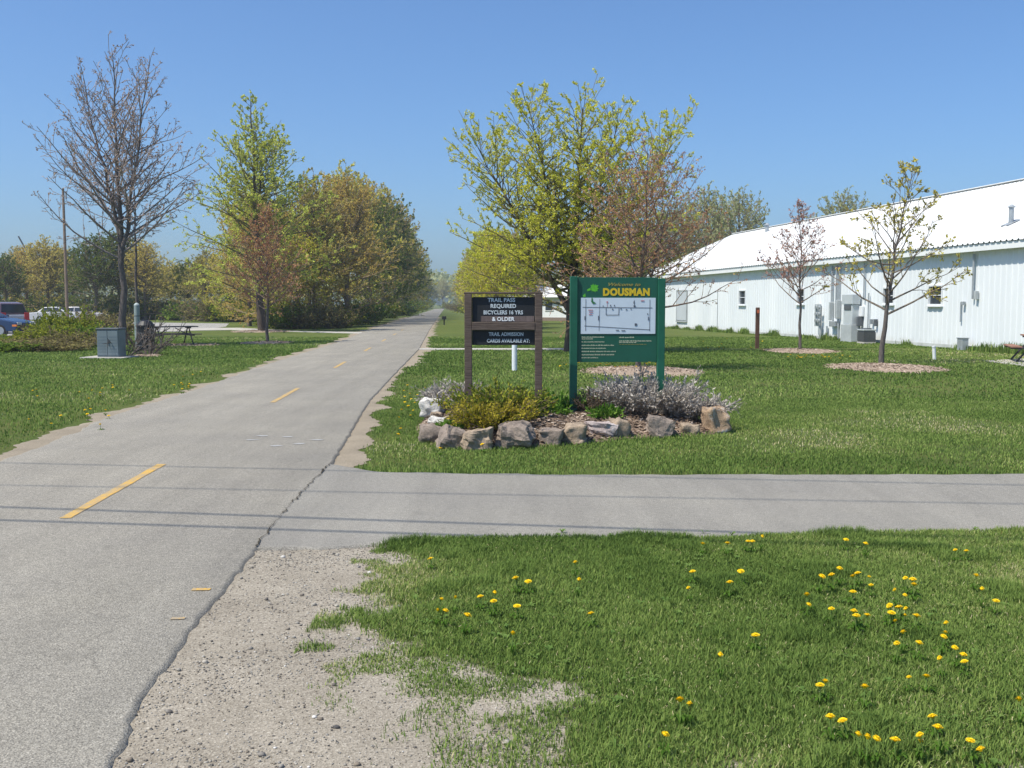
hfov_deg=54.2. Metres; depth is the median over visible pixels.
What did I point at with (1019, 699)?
dandelion
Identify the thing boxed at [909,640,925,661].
dandelion
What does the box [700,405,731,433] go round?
rock
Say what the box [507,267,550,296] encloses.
leafy tree
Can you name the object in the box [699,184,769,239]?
thin tree
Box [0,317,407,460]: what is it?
sandy shoulder
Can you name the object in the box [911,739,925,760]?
dandelion
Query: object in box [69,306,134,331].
scrub bush
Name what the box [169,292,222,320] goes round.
scrub bush
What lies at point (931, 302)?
window
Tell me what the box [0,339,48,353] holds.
scrub bush
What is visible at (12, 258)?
thin tree
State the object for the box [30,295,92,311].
scrub bush
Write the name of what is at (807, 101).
sky
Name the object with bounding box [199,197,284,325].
leafy tree
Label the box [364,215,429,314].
leafy tree
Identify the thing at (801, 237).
young tree
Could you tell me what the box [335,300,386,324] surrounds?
scrub bush
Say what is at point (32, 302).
scrub bush
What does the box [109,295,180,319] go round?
scrub bush
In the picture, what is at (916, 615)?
dandelion
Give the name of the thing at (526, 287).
leafy tree
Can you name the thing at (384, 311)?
scrub bush
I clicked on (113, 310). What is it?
scrub bush
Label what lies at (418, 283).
leafy tree
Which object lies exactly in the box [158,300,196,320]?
scrub bush
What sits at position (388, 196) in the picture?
leafy tree
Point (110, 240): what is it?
leafy tree
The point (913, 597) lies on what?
dandelion
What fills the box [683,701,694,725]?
dandelion
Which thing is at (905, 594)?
dandelion
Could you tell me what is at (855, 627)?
dandelion
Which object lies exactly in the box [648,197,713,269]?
thin tree
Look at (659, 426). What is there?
rock
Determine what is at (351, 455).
sandy shoulder
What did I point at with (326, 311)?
scrub bush
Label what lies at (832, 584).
dandelion
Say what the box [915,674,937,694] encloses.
dandelion
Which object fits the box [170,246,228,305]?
leafy tree
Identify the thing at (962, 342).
utility box
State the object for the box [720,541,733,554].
dandelion
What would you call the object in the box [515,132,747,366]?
reddish tree
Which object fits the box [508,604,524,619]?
dandelion
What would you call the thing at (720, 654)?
dandelion
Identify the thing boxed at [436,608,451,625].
dandelion
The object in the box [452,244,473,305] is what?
leafy tree
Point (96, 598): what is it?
trail
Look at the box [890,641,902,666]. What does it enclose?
dandelion
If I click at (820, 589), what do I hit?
dandelion
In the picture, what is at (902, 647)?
dandelion
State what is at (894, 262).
young tree
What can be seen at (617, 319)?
town sign
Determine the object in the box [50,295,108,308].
scrub bush
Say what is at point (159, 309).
scrub bush
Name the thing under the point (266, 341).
mulch chips
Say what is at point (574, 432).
rock
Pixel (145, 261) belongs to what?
leafy tree
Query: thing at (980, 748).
dandelion
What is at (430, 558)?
dandelion
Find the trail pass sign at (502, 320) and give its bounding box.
[464,292,542,413]
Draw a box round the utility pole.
[62,188,68,316]
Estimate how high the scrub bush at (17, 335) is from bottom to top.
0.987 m
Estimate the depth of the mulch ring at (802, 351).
33.76 m
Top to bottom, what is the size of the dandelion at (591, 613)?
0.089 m
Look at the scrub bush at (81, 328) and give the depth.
40.75 m
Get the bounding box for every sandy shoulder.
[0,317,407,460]
[334,317,441,467]
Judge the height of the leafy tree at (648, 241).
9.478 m
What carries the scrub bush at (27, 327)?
on the ground at (453, 326)
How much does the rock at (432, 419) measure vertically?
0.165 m
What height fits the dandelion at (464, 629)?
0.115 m
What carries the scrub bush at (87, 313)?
on the ground at (453, 326)
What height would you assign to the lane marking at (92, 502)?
0.001 m
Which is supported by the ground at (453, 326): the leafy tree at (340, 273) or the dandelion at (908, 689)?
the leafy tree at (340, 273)
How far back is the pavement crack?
7.62 m
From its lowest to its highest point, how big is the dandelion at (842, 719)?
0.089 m
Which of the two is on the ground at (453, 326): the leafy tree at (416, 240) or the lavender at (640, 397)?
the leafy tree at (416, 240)
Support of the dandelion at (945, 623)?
on the verge
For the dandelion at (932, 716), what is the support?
on the verge
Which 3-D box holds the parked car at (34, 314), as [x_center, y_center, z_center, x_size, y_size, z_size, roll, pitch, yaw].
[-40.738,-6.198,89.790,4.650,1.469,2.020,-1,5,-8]
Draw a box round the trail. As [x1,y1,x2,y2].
[0,309,443,767]
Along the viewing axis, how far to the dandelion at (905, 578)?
5.40 m
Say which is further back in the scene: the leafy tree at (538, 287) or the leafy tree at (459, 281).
the leafy tree at (459, 281)
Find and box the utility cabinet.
[80,328,138,358]
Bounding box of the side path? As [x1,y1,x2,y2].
[162,328,360,333]
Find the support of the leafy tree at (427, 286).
on the ground at (453, 326)
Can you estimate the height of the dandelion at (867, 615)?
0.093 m
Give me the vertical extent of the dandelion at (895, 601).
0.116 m
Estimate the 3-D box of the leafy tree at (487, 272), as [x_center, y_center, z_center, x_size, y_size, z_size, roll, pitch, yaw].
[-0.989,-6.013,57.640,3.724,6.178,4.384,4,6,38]
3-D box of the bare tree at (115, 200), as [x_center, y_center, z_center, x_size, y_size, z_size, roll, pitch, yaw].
[-14.863,-7.468,38.643,6.459,12.115,6.611,0,5,0]
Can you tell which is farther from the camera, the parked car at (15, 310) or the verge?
the parked car at (15, 310)
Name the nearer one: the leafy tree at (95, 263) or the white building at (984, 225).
the white building at (984, 225)
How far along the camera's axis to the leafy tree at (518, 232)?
83.21 m
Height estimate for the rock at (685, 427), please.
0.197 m
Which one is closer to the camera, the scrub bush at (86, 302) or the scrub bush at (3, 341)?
the scrub bush at (3, 341)
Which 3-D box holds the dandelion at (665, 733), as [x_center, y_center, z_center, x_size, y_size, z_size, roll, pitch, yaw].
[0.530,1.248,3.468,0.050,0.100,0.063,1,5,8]
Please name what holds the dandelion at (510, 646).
on the verge
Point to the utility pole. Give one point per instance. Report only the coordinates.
(65, 261)
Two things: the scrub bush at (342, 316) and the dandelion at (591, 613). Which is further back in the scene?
the scrub bush at (342, 316)
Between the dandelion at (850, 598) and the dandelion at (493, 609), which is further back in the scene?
the dandelion at (850, 598)
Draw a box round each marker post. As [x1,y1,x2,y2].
[512,345,516,370]
[755,307,759,348]
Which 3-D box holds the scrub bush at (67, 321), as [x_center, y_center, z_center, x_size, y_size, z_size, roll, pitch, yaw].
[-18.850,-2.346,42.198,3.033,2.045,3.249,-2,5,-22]
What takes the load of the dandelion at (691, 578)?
on the verge
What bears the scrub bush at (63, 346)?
on the ground at (453, 326)
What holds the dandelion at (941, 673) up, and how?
on the verge
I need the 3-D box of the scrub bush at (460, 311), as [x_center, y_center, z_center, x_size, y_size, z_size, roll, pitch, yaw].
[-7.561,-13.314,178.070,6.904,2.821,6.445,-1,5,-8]
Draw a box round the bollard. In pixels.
[134,303,139,347]
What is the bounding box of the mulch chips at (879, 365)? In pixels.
[823,362,950,372]
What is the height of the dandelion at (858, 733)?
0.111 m
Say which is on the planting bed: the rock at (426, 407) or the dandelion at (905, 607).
the rock at (426, 407)
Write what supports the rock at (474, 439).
on the ground at (453, 326)
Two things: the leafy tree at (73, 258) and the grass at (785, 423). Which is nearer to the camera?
the grass at (785, 423)
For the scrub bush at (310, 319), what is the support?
on the ground at (453, 326)
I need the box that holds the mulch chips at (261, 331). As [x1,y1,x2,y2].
[230,330,289,331]
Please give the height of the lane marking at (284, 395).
0.001 m
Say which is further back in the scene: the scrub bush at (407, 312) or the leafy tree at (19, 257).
the scrub bush at (407, 312)
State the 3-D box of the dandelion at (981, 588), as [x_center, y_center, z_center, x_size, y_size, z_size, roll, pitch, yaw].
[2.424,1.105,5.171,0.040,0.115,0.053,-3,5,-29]
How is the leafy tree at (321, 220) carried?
on the ground at (453, 326)
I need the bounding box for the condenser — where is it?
[857,328,875,343]
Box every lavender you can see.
[412,376,487,410]
[579,362,715,416]
[649,388,747,419]
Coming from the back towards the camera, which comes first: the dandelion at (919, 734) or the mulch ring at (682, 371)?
the mulch ring at (682, 371)
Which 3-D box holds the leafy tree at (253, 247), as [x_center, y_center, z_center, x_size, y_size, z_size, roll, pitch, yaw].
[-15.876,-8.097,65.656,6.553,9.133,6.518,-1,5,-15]
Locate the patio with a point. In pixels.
(1005, 360)
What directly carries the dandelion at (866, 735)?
on the verge
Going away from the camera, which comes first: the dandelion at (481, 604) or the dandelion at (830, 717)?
the dandelion at (830, 717)
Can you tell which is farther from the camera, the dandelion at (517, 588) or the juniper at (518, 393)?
the juniper at (518, 393)
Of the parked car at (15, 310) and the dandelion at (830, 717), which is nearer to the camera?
the dandelion at (830, 717)
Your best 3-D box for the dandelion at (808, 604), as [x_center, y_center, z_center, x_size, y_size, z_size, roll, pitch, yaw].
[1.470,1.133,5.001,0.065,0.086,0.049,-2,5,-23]
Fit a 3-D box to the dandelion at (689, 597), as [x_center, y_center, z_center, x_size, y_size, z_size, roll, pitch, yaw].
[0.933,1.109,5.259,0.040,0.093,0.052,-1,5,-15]
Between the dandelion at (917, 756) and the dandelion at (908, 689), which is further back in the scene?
the dandelion at (908, 689)
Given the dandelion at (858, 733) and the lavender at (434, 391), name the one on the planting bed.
the lavender at (434, 391)
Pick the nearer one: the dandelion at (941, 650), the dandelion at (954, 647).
the dandelion at (954, 647)
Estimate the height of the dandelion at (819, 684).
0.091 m
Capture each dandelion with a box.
[424,557,435,569]
[433,608,440,624]
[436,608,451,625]
[437,597,443,612]
[450,595,458,612]
[458,612,471,633]
[474,595,486,610]
[486,599,499,616]
[492,590,498,611]
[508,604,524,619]
[508,631,518,653]
[511,576,525,593]
[522,579,535,593]
[571,560,581,576]
[574,577,582,597]
[585,611,598,626]
[658,731,671,754]
[671,696,693,726]
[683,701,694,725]
[685,570,697,582]
[685,586,691,601]
[714,652,725,679]
[719,580,735,597]
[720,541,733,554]
[735,569,747,585]
[739,540,750,550]
[746,633,763,650]
[748,540,757,551]
[800,602,811,615]
[801,592,814,610]
[810,682,828,703]
[811,573,827,592]
[821,679,834,703]
[821,713,842,742]
[826,607,835,621]
[827,573,838,591]
[834,566,845,585]
[836,717,853,740]
[839,538,849,551]
[842,590,857,604]
[847,574,859,590]
[847,613,865,632]
[850,609,861,627]
[852,571,864,584]
[853,730,863,761]
[855,683,874,709]
[858,613,872,628]
[861,542,869,555]
[861,733,876,767]
[864,583,875,596]
[867,734,884,763]
[881,610,895,626]
[886,603,898,622]
[888,736,907,761]
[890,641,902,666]
[892,619,900,634]
[893,588,899,608]
[894,605,910,621]
[897,630,908,652]
[901,606,909,622]
[902,576,910,594]
[902,593,910,608]
[903,675,915,691]
[906,577,919,595]
[907,582,921,604]
[909,613,924,630]
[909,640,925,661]
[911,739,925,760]
[913,731,931,761]
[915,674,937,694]
[924,713,945,736]
[932,723,952,754]
[933,634,949,653]
[936,655,946,680]
[938,630,950,645]
[940,620,949,639]
[947,645,963,666]
[951,548,960,560]
[953,652,968,669]
[958,659,972,675]
[961,549,971,560]
[962,737,983,763]
[968,573,980,591]
[972,746,995,767]
[977,586,985,606]
[985,599,1000,614]
[1011,696,1023,726]
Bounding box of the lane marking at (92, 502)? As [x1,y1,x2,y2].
[60,464,164,517]
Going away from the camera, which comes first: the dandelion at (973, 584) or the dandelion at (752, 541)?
the dandelion at (973, 584)
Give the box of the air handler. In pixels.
[840,294,859,341]
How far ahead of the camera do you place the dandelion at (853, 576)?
5.46 m
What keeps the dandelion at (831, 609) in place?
on the verge
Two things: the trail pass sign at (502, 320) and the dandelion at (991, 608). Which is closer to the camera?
the dandelion at (991, 608)
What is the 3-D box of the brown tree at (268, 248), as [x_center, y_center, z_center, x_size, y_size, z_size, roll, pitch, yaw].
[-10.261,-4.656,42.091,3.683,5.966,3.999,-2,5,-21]
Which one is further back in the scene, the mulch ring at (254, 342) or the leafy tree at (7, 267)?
the leafy tree at (7, 267)
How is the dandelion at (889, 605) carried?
on the verge
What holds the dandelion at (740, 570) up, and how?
on the verge
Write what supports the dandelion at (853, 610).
on the verge
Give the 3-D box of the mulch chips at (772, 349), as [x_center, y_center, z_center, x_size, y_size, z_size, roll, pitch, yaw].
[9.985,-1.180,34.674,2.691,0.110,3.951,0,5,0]
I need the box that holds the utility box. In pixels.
[956,337,968,350]
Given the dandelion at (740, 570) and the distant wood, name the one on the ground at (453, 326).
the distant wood
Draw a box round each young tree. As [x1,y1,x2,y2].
[757,199,846,348]
[814,156,972,362]
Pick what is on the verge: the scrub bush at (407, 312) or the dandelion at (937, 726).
the dandelion at (937, 726)
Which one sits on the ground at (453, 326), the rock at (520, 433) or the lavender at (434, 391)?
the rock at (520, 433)
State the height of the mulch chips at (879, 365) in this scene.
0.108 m
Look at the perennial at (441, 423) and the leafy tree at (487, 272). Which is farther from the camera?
the leafy tree at (487, 272)
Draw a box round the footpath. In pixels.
[419,348,563,349]
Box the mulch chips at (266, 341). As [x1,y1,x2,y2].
[239,340,297,343]
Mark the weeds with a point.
(994, 761)
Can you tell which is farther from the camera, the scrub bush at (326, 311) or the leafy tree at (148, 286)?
the leafy tree at (148, 286)
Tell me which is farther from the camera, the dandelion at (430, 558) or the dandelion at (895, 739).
the dandelion at (430, 558)
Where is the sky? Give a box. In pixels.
[0,0,1023,304]
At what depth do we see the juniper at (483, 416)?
11.57 m
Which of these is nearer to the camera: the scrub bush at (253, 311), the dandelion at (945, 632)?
the dandelion at (945, 632)
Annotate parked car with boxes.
[0,302,29,320]
[0,313,34,336]
[29,307,80,320]
[69,307,107,317]
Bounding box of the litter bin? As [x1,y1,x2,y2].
[136,320,154,350]
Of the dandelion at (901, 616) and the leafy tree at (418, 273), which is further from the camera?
the leafy tree at (418, 273)
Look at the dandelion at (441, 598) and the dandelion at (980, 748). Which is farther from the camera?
the dandelion at (441, 598)
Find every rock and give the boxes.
[418,397,444,416]
[418,423,440,443]
[427,416,444,423]
[430,411,443,416]
[435,424,464,448]
[460,427,493,450]
[495,420,535,448]
[537,427,564,445]
[562,422,586,444]
[584,421,618,436]
[609,417,631,436]
[646,414,675,437]
[679,422,699,434]
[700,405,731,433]
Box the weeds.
[413,526,1023,766]
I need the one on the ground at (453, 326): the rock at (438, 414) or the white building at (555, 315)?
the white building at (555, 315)
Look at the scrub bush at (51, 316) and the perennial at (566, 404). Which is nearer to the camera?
the perennial at (566, 404)
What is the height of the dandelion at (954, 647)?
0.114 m
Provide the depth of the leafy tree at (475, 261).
77.28 m
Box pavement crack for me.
[255,461,331,545]
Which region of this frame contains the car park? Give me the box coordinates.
[7,321,228,335]
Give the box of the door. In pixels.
[675,290,686,321]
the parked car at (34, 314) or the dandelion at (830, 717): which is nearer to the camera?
the dandelion at (830, 717)
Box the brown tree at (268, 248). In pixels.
[222,202,309,340]
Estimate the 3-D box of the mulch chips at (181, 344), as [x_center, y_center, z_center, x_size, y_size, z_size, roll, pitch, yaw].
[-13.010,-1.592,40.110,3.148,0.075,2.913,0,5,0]
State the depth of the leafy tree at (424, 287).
243.71 m
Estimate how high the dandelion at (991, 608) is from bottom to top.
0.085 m
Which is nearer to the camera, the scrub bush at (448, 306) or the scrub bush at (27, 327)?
the scrub bush at (27, 327)
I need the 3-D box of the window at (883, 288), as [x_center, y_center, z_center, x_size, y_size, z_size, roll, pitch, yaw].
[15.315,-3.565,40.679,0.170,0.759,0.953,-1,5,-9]
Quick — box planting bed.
[416,408,713,447]
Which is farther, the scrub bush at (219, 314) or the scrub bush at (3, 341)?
the scrub bush at (219, 314)
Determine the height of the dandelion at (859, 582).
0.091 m
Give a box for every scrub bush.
[0,320,92,341]
[0,335,29,342]
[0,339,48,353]
[1,325,59,340]
[1,336,72,345]
[3,292,55,310]
[8,299,32,312]
[9,335,96,351]
[17,324,37,333]
[23,324,96,347]
[25,301,62,329]
[25,305,101,331]
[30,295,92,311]
[45,303,132,328]
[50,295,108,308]
[51,321,134,339]
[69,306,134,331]
[76,287,132,310]
[84,299,154,319]
[87,307,134,334]
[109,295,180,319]
[148,295,194,319]
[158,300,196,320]
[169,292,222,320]
[178,287,233,321]
[187,299,238,321]
[197,292,256,321]
[229,295,303,327]
[265,302,325,328]
[273,300,335,328]
[290,290,351,328]
[310,302,356,327]
[331,298,369,324]
[333,307,366,326]
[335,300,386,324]
[340,302,390,322]
[359,298,397,320]
[378,300,423,315]
[386,303,407,317]
[403,300,421,313]
[437,301,456,308]
[442,301,458,309]
[449,300,463,311]
[450,304,463,313]
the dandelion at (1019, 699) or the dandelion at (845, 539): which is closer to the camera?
the dandelion at (1019, 699)
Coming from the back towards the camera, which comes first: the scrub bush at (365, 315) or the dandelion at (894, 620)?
the scrub bush at (365, 315)
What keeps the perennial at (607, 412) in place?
on the planting bed
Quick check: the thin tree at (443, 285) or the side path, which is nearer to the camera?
the side path
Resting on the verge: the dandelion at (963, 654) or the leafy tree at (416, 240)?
the dandelion at (963, 654)
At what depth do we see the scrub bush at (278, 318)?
66.13 m
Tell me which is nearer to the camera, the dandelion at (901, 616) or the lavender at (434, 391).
the dandelion at (901, 616)
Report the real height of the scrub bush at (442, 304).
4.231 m
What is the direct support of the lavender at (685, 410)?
on the planting bed
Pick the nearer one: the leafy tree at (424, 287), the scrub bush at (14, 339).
the scrub bush at (14, 339)
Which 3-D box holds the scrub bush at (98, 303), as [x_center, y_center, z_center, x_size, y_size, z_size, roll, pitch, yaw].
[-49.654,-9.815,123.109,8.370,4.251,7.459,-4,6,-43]
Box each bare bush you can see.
[92,323,178,355]
[110,315,185,353]
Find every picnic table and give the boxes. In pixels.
[154,326,201,344]
[1003,334,1023,361]
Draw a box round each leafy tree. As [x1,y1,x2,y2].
[0,244,52,312]
[0,253,34,307]
[10,234,86,312]
[34,249,81,298]
[41,246,104,309]
[57,232,133,311]
[82,227,159,313]
[108,239,176,319]
[128,260,164,302]
[143,258,183,302]
[162,259,211,305]
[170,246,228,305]
[194,246,238,321]
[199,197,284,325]
[201,246,271,320]
[221,192,320,327]
[221,244,294,319]
[253,232,335,308]
[254,206,366,306]
[272,167,367,306]
[303,159,401,314]
[303,172,402,318]
[333,196,416,316]
[335,172,418,309]
[350,191,422,318]
[362,200,431,310]
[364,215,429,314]
[379,217,437,311]
[391,239,434,313]
[403,252,431,304]
[407,247,434,309]
[418,264,432,305]
[427,279,438,302]
[448,256,471,304]
[450,272,462,302]
[451,280,463,304]
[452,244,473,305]
[453,226,527,296]
[453,244,473,301]
[454,262,465,303]
[455,226,490,311]
[456,225,531,296]
[457,228,522,296]
[460,237,485,300]
[483,227,546,296]
[484,235,535,296]
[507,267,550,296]
[611,217,665,276]
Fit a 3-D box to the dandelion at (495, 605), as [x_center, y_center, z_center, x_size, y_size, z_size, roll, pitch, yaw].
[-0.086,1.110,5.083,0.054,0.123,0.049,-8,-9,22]
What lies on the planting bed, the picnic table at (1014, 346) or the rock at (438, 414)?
the rock at (438, 414)
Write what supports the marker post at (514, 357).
on the ground at (453, 326)
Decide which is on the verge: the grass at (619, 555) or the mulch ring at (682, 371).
the grass at (619, 555)
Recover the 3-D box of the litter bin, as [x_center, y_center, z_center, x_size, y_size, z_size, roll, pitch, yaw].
[-12.770,-1.690,34.848,0.632,1.080,0.632,0,5,0]
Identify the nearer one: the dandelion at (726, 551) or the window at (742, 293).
the dandelion at (726, 551)
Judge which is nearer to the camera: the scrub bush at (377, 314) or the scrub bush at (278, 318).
the scrub bush at (278, 318)
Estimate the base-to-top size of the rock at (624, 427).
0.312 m
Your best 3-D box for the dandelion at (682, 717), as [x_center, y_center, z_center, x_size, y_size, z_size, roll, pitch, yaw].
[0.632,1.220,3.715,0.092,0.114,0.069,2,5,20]
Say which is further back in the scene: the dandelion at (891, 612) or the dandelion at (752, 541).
the dandelion at (752, 541)
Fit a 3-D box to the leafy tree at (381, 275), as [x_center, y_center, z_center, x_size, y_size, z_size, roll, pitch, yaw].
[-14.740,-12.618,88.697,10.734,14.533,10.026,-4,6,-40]
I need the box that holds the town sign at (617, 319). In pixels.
[569,276,665,410]
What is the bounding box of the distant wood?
[1,268,586,307]
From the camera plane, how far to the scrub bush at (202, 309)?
96.26 m
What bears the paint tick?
on the trail
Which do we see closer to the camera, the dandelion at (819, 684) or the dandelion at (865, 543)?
the dandelion at (819, 684)
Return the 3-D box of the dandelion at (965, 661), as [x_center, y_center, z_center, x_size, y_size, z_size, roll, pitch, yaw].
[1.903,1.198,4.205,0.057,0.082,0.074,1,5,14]
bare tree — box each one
[22,31,214,344]
[117,107,161,303]
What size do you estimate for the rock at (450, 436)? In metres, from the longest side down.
0.315 x 0.310 x 0.279 m
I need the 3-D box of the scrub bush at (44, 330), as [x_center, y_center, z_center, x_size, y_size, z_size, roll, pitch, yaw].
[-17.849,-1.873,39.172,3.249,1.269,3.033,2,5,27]
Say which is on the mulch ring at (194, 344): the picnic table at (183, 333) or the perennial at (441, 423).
the picnic table at (183, 333)
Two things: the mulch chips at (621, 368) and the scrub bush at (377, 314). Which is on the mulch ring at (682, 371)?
the mulch chips at (621, 368)
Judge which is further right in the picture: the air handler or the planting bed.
the air handler
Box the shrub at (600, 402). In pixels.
[567,385,626,411]
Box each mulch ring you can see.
[165,343,217,345]
[235,330,285,332]
[240,341,291,343]
[586,366,704,376]
[763,348,838,353]
[828,363,947,372]
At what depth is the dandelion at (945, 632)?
4.55 m
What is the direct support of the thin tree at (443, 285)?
on the ground at (453, 326)
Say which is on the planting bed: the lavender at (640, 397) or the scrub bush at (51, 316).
the lavender at (640, 397)
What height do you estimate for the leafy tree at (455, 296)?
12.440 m
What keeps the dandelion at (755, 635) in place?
on the verge
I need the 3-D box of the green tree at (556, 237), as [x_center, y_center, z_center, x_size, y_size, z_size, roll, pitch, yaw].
[1.952,-5.890,33.847,8.527,9.744,6.973,0,5,0]
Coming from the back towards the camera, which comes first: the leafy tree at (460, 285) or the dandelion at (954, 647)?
the leafy tree at (460, 285)
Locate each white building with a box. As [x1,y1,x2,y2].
[522,285,566,320]
[646,178,1023,347]
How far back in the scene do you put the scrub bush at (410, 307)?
177.22 m
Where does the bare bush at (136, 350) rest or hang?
on the ground at (453, 326)
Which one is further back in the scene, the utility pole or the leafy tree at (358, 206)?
the leafy tree at (358, 206)
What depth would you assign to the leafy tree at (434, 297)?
427.94 m
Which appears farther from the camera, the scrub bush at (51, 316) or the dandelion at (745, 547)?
the scrub bush at (51, 316)
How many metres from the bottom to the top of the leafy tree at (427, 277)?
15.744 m
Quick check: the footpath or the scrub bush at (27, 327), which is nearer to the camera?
the footpath
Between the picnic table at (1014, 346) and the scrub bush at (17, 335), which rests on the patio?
the picnic table at (1014, 346)
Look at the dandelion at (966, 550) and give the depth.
6.09 m
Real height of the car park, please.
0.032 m
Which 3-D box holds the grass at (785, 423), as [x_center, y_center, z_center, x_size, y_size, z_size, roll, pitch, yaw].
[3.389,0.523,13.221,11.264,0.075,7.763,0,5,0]
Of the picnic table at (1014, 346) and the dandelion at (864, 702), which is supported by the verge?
the dandelion at (864, 702)
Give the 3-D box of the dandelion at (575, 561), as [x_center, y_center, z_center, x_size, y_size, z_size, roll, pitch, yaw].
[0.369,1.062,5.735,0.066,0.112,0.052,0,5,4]
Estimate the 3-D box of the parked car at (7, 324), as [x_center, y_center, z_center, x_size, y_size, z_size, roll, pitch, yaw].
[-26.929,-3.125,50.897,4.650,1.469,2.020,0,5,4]
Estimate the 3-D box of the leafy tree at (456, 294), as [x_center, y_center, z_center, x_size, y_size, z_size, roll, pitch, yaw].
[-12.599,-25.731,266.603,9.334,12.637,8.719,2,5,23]
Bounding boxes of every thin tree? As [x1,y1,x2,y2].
[0,245,32,295]
[430,278,451,308]
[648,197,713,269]
[664,180,742,255]
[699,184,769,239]
[804,185,873,217]
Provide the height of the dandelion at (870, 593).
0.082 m
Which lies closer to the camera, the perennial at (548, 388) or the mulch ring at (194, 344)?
the perennial at (548, 388)
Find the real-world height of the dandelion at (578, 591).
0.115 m
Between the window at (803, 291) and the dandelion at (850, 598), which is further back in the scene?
the window at (803, 291)
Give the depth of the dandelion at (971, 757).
3.42 m
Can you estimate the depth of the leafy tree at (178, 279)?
108.82 m
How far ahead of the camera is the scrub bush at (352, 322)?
71.42 m
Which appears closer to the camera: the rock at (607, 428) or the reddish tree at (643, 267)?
the rock at (607, 428)
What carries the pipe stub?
on the ground at (453, 326)
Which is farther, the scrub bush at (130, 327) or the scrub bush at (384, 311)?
the scrub bush at (384, 311)
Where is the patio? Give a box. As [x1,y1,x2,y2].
[989,358,1023,365]
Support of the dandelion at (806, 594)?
on the verge
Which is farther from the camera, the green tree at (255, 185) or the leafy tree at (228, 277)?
the leafy tree at (228, 277)
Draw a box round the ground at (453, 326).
[0,305,1023,474]
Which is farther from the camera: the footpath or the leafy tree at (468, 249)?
the leafy tree at (468, 249)
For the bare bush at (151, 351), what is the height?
1.396 m
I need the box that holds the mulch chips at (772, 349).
[761,348,839,353]
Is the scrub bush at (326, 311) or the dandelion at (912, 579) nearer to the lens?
the dandelion at (912, 579)
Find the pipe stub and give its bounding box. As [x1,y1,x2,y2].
[932,346,935,359]
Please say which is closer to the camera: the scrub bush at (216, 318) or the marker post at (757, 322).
the marker post at (757, 322)
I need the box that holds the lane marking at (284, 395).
[271,388,299,401]
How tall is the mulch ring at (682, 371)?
0.100 m
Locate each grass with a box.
[279,524,1023,767]
[356,397,1023,474]
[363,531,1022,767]
[665,324,1023,353]
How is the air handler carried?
on the ground at (453, 326)
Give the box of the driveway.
[257,464,1023,550]
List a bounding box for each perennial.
[435,418,466,428]
[530,386,580,400]
[540,392,573,414]
[548,391,597,410]
[585,401,624,418]
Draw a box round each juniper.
[430,371,558,418]
[431,390,540,429]
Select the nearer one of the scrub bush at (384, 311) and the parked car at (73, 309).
the parked car at (73, 309)
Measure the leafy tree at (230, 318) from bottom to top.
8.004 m
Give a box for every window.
[545,301,553,310]
[737,290,745,305]
[795,289,804,304]
[880,287,894,305]
[925,285,942,306]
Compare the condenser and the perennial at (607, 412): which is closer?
the perennial at (607, 412)
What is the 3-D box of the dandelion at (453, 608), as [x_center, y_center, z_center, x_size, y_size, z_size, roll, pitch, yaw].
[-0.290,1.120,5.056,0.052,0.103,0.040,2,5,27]
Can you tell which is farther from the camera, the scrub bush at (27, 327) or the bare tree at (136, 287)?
the scrub bush at (27, 327)
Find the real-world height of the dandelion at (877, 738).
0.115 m
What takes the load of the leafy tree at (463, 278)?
on the ground at (453, 326)
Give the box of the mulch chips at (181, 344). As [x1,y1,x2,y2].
[156,343,222,345]
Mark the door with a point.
(681, 311)
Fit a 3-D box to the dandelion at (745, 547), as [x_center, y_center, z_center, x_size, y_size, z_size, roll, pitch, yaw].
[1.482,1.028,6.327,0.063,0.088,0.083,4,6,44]
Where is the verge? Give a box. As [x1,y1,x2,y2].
[112,534,1023,767]
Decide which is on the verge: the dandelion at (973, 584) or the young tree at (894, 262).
the dandelion at (973, 584)
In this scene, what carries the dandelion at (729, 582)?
on the verge
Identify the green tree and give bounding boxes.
[166,89,357,329]
[443,66,700,351]
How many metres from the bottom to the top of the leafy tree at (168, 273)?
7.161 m
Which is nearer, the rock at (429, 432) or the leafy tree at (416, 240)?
the rock at (429, 432)
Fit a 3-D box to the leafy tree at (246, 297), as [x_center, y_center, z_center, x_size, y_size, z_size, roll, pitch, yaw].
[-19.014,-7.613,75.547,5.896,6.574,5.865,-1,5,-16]
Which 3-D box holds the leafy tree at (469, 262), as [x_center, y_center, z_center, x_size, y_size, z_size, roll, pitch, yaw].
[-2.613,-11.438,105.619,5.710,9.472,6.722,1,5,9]
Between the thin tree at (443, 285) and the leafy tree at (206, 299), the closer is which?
the leafy tree at (206, 299)
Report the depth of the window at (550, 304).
101.01 m
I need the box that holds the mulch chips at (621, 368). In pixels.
[578,365,703,376]
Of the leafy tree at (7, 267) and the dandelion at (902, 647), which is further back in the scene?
the leafy tree at (7, 267)
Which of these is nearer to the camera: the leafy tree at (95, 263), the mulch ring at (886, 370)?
the mulch ring at (886, 370)
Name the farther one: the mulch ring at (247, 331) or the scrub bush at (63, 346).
the mulch ring at (247, 331)
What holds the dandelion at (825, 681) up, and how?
on the verge
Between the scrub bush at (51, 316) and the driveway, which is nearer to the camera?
the driveway

